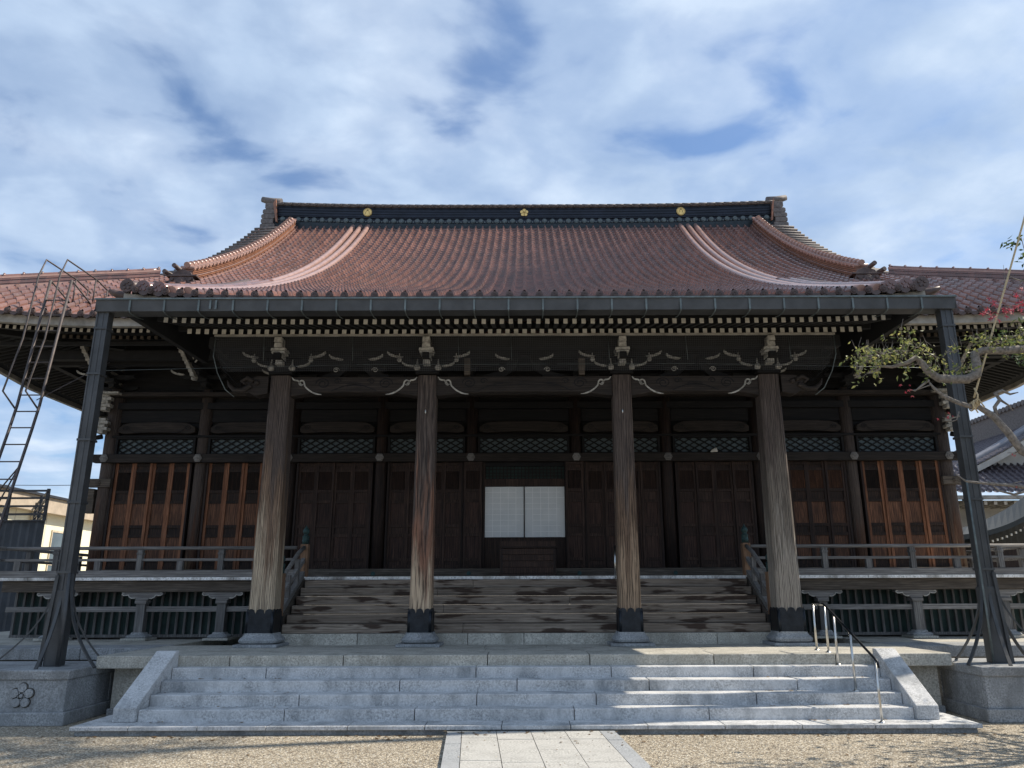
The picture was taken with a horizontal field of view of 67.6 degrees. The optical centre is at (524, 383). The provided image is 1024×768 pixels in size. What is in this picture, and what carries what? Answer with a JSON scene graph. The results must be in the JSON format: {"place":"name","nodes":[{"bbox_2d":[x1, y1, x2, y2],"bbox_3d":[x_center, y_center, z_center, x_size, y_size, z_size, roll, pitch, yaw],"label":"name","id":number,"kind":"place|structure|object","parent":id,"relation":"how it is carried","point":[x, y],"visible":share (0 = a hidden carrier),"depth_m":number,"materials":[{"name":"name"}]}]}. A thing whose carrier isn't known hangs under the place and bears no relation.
{"place":"outdoors","nodes":[
{"label":"outdoors","id":0,"kind":"place"},
{"bbox_2d":[15,485,69,485],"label":"power line","id":1,"kind":"object","parent":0,"point":[42,485],"visible":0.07,"depth_m":60.03,"materials":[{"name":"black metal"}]},
{"bbox_2d":[0,484,93,570],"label":"cream building","id":2,"kind":"structure","parent":0,"point":[54,523],"depth_m":36.58,"materials":[{"name":"beige paint"}]},
{"bbox_2d":[45,530,62,570],"bbox_3d":[-22.821,8.878,36.959,0.058,3.500,1.070,0,-15,-1],"label":"window","id":3,"kind":"structure","parent":2,"relation":"in","point":[56,536],"depth_m":37.01,"materials":[{"name":"clear glass"}]},
{"bbox_2d":[0,595,1023,767],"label":"gravel ground","id":4,"kind":"structure","parent":0,"point":[881,752],"depth_m":8.50,"materials":[{"name":"beige gravel"}]},
{"bbox_2d":[0,489,50,631],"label":"corrugated shed","id":5,"kind":"structure","parent":4,"relation":"on","point":[21,533],"depth_m":23.63,"materials":[{"name":"black metal"}]},
{"bbox_2d":[0,259,109,529],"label":"roof ladder","id":6,"kind":"object","parent":4,"relation":"on","point":[26,444],"visible":0.88,"depth_m":14.54,"materials":[{"name":"brown metal"}]},
{"bbox_2d":[0,661,114,725],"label":"stone pedestal","id":7,"kind":"object","parent":4,"relation":"on","point":[68,692],"visible":0.94,"depth_m":10.30,"materials":[{"name":"grey stone"}]},
{"bbox_2d":[0,295,1023,668],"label":"steel frame","id":8,"kind":"object","parent":7,"relation":"on","point":[992,625],"visible":0.99,"depth_m":12.19,"materials":[{"name":"grey paint"}]},
{"bbox_2d":[0,631,1023,715],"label":"stone platform","id":9,"kind":"structure","parent":4,"relation":"on","point":[922,658],"depth_m":11.78,"materials":[{"name":"grey stone"}]},
{"bbox_2d":[0,195,1023,647],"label":"temple hall","id":10,"kind":"structure","parent":9,"relation":"on","point":[404,465],"depth_m":17.43,"materials":[{"name":"brown wood"}]},
{"bbox_2d":[102,464,133,569],"bbox_3d":[-9.210,2.996,17.365,0.426,2.385,0.050,0,-15,0],"label":"door","id":11,"kind":"structure","parent":10,"relation":"in","point":[118,516],"depth_m":17.36,"materials":[{"name":"brown wood"}]},
{"bbox_2d":[121,463,153,569],"bbox_3d":[-8.780,2.988,17.338,0.426,2.385,0.050,0,-15,0],"label":"door","id":12,"kind":"structure","parent":10,"relation":"in","point":[142,474],"depth_m":17.36,"materials":[{"name":"brown wood"}]},
{"bbox_2d":[143,463,171,569],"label":"door","id":13,"kind":"structure","parent":10,"relation":"in","point":[158,499],"depth_m":17.38,"materials":[{"name":"brown wood"}]},
{"bbox_2d":[159,463,189,569],"bbox_3d":[-7.920,2.985,17.338,0.426,2.385,0.050,0,-15,0],"label":"door","id":14,"kind":"structure","parent":10,"relation":"in","point":[177,494],"depth_m":17.35,"materials":[{"name":"brown wood"}]},
{"bbox_2d":[199,463,226,568],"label":"door","id":15,"kind":"structure","parent":10,"relation":"in","point":[217,472],"depth_m":17.37,"materials":[{"name":"brown wood"}]},
{"bbox_2d":[217,463,244,568],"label":"door","id":16,"kind":"structure","parent":10,"relation":"in","point":[233,492],"depth_m":17.36,"materials":[{"name":"brown wood"}]},
{"bbox_2d":[236,463,262,568],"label":"door","id":17,"kind":"structure","parent":10,"relation":"in","point":[253,472],"depth_m":17.38,"materials":[{"name":"brown wood"}]},
{"bbox_2d":[292,463,316,568],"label":"door","id":18,"kind":"structure","parent":10,"relation":"in","point":[307,471],"depth_m":17.42,"materials":[{"name":"brown wood"}]},
{"bbox_2d":[310,463,335,568],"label":"door","id":19,"kind":"structure","parent":10,"relation":"in","point":[325,478],"depth_m":17.33,"materials":[{"name":"brown wood"}]},
{"bbox_2d":[329,463,352,568],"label":"door","id":20,"kind":"structure","parent":10,"relation":"in","point":[339,548],"depth_m":17.35,"materials":[{"name":"brown wood"}]},
{"bbox_2d":[348,463,370,568],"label":"door","id":21,"kind":"structure","parent":10,"relation":"in","point":[358,535],"depth_m":17.33,"materials":[{"name":"brown wood"}]},
{"bbox_2d":[386,463,407,568],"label":"door","id":22,"kind":"structure","parent":10,"relation":"in","point":[396,529],"depth_m":17.35,"materials":[{"name":"brown wood"}]},
{"bbox_2d":[404,462,414,568],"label":"door","id":23,"kind":"structure","parent":10,"relation":"in","point":[411,466],"depth_m":17.33,"materials":[{"name":"brown wood"}]},
{"bbox_2d":[434,463,443,568],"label":"door","id":24,"kind":"structure","parent":10,"relation":"in","point":[439,466],"depth_m":17.35,"materials":[{"name":"brown wood"}]},
{"bbox_2d":[441,462,461,568],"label":"door","id":25,"kind":"structure","parent":10,"relation":"in","point":[451,528],"depth_m":17.33,"materials":[{"name":"brown wood"}]},
{"bbox_2d":[462,462,481,567],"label":"door","id":26,"kind":"structure","parent":10,"relation":"in","point":[472,501],"depth_m":17.24,"materials":[{"name":"brown wood"}]},
{"bbox_2d":[106,332,918,396],"bbox_3d":[-0.151,-0.372,14.339,15.301,1.491,1.320,0,-15,0],"label":"bird net","id":27,"kind":"object","parent":10,"relation":"hanging from","point":[579,335],"visible":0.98,"depth_m":13.77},
{"bbox_2d":[565,461,585,567],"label":"door","id":28,"kind":"structure","parent":10,"relation":"in","point":[574,471],"depth_m":17.24,"materials":[{"name":"brown wood"}]},
{"bbox_2d":[586,462,606,567],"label":"door","id":29,"kind":"structure","parent":10,"relation":"in","point":[596,531],"depth_m":17.36,"materials":[{"name":"brown wood"}]},
{"bbox_2d":[604,462,615,567],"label":"door","id":30,"kind":"structure","parent":10,"relation":"in","point":[608,466],"depth_m":17.34,"materials":[{"name":"brown wood"}]},
{"bbox_2d":[635,462,643,567],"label":"door","id":31,"kind":"structure","parent":10,"relation":"in","point":[637,464],"depth_m":17.35,"materials":[{"name":"brown wood"}]},
{"bbox_2d":[640,462,662,567],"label":"door","id":32,"kind":"structure","parent":10,"relation":"in","point":[649,477],"depth_m":17.33,"materials":[{"name":"brown wood"}]},
{"bbox_2d":[677,462,700,567],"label":"door","id":33,"kind":"structure","parent":10,"relation":"in","point":[689,526],"depth_m":17.35,"materials":[{"name":"brown wood"}]},
{"bbox_2d":[695,461,720,567],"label":"door","id":34,"kind":"structure","parent":10,"relation":"in","point":[704,471],"depth_m":17.33,"materials":[{"name":"brown wood"}]},
{"bbox_2d":[713,462,738,567],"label":"door","id":35,"kind":"structure","parent":10,"relation":"in","point":[726,520],"depth_m":17.35,"materials":[{"name":"brown wood"}]},
{"bbox_2d":[731,461,757,566],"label":"door","id":36,"kind":"structure","parent":10,"relation":"in","point":[741,471],"depth_m":17.39,"materials":[{"name":"brown wood"}]},
{"bbox_2d":[787,461,815,566],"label":"door","id":37,"kind":"structure","parent":10,"relation":"in","point":[797,471],"depth_m":17.35,"materials":[{"name":"brown wood"}]},
{"bbox_2d":[806,461,834,566],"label":"door","id":38,"kind":"structure","parent":10,"relation":"in","point":[817,489],"depth_m":17.39,"materials":[{"name":"brown wood"}]},
{"bbox_2d":[824,461,854,566],"bbox_3d":[7.120,2.932,17.338,0.423,2.385,0.050,0,-15,0],"label":"door","id":39,"kind":"structure","parent":10,"relation":"in","point":[834,471],"depth_m":17.35,"materials":[{"name":"brown wood"}]},
{"bbox_2d":[862,461,892,566],"bbox_3d":[7.984,2.936,17.365,0.434,2.385,0.050,0,-15,0],"label":"door","id":40,"kind":"structure","parent":10,"relation":"in","point":[878,524],"depth_m":17.37,"materials":[{"name":"brown wood"}]},
{"bbox_2d":[880,461,909,566],"bbox_3d":[8.422,2.927,17.338,0.434,2.385,0.050,0,-15,0],"label":"door","id":41,"kind":"structure","parent":10,"relation":"in","point":[890,470],"depth_m":17.35,"materials":[{"name":"brown wood"}]},
{"bbox_2d":[899,461,931,566],"bbox_3d":[8.860,2.933,17.365,0.434,2.385,0.050,0,-15,0],"label":"door","id":42,"kind":"structure","parent":10,"relation":"in","point":[913,497],"depth_m":17.38,"materials":[{"name":"brown wood"}]},
{"bbox_2d":[918,461,952,566],"bbox_3d":[9.298,2.924,17.338,0.434,2.385,0.050,0,-15,0],"label":"door","id":43,"kind":"structure","parent":10,"relation":"in","point":[928,470],"depth_m":17.34,"materials":[{"name":"brown wood"}]},
{"bbox_2d":[0,543,1023,640],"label":"veranda","id":44,"kind":"object","parent":9,"relation":"on","point":[140,604],"visible":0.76,"depth_m":15.02,"materials":[{"name":"grey wood"}]},
{"bbox_2d":[499,541,556,576],"bbox_3d":[0.063,3.649,15.899,1.180,0.700,0.760,0,-15,0],"label":"offering box","id":45,"kind":"object","parent":44,"relation":"on","point":[527,558],"visible":0.96,"depth_m":15.56,"materials":[{"name":"brown wood"}]},
{"bbox_2d":[280,524,770,633],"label":"wooden staircase","id":46,"kind":"structure","parent":9,"relation":"on","point":[585,606],"depth_m":13.89,"materials":[{"name":"brown wood"}]},
{"bbox_2d":[613,545,616,578],"bbox_3d":[1.763,3.638,14.355,0.088,1.255,1.188,0,-15,0],"label":"grab rail","id":47,"kind":"object","parent":46,"relation":"on","point":[614,546],"visible":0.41,"depth_m":14.91,"materials":[{"name":"silver metal"}]},
{"bbox_2d":[1,735,1023,767],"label":"loose pebbles","id":48,"kind":"object","parent":4,"relation":"on","point":[496,756],"visible":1,"depth_m":8.43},
{"bbox_2d":[22,676,1005,766],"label":"leaf litter","id":49,"kind":"object","parent":4,"relation":"on","point":[507,731],"visible":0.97,"depth_m":9.28,"materials":[{"name":"brown plant"}]},
{"bbox_2d":[69,648,982,735],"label":"stone staircase","id":50,"kind":"structure","parent":4,"relation":"on","point":[443,700],"depth_m":10.09,"materials":[{"name":"grey stone"}]},
{"bbox_2d":[812,602,885,723],"bbox_3d":[4.443,3.784,10.630,0.089,1.422,2.141,0,-15,0],"label":"steel handrail","id":51,"kind":"object","parent":50,"relation":"on","point":[876,661],"visible":1,"depth_m":10.43,"materials":[{"name":"silver metal"}]},
{"bbox_2d":[839,316,1023,495],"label":"plum tree","id":52,"kind":"object","parent":4,"relation":"on","point":[975,365],"visible":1,"depth_m":8.30,"materials":[{"name":"green plant"}]},
{"bbox_2d":[969,217,1023,412],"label":"straw rope","id":53,"kind":"object","parent":52,"relation":"attached to","point":[975,403],"visible":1,"depth_m":8.45,"materials":[{"name":"beige fabric"}]},
{"bbox_2d":[978,287,1023,322],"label":"maple twig","id":54,"kind":"object","parent":52,"relation":"attached to","point":[1009,309],"visible":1,"depth_m":8.51,"materials":[{"name":"red plant"}]},
{"bbox_2d":[1000,235,1023,281],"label":"tall twig","id":55,"kind":"object","parent":52,"relation":"attached to","point":[1014,243],"visible":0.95,"depth_m":8.72,"materials":[{"name":"green plant"}]},
{"bbox_2d":[937,658,1023,722],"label":"stone pedestal","id":56,"kind":"object","parent":4,"relation":"on","point":[982,689],"visible":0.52,"depth_m":10.36,"materials":[{"name":"grey stone"}]},
{"bbox_2d":[962,497,1023,567],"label":"black roofed gatehouse","id":57,"kind":"object","parent":4,"relation":"on","point":[1006,526],"visible":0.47,"depth_m":26.09,"materials":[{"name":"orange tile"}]},
{"bbox_2d":[0,0,1023,500],"label":"sky","id":58,"kind":"structure","parent":0,"point":[135,134],"materials":[{"name":"blue"}]},
{"bbox_2d":[441,731,651,767],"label":"paved path","id":59,"kind":"structure","parent":0,"point":[521,749],"depth_m":8.22,"materials":[{"name":"stone"}]},
{"bbox_2d":[952,400,1023,527],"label":"annexe hall","id":60,"kind":"structure","parent":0,"point":[996,459],"depth_m":34.30,"materials":[{"name":"white paint"}]}
]}

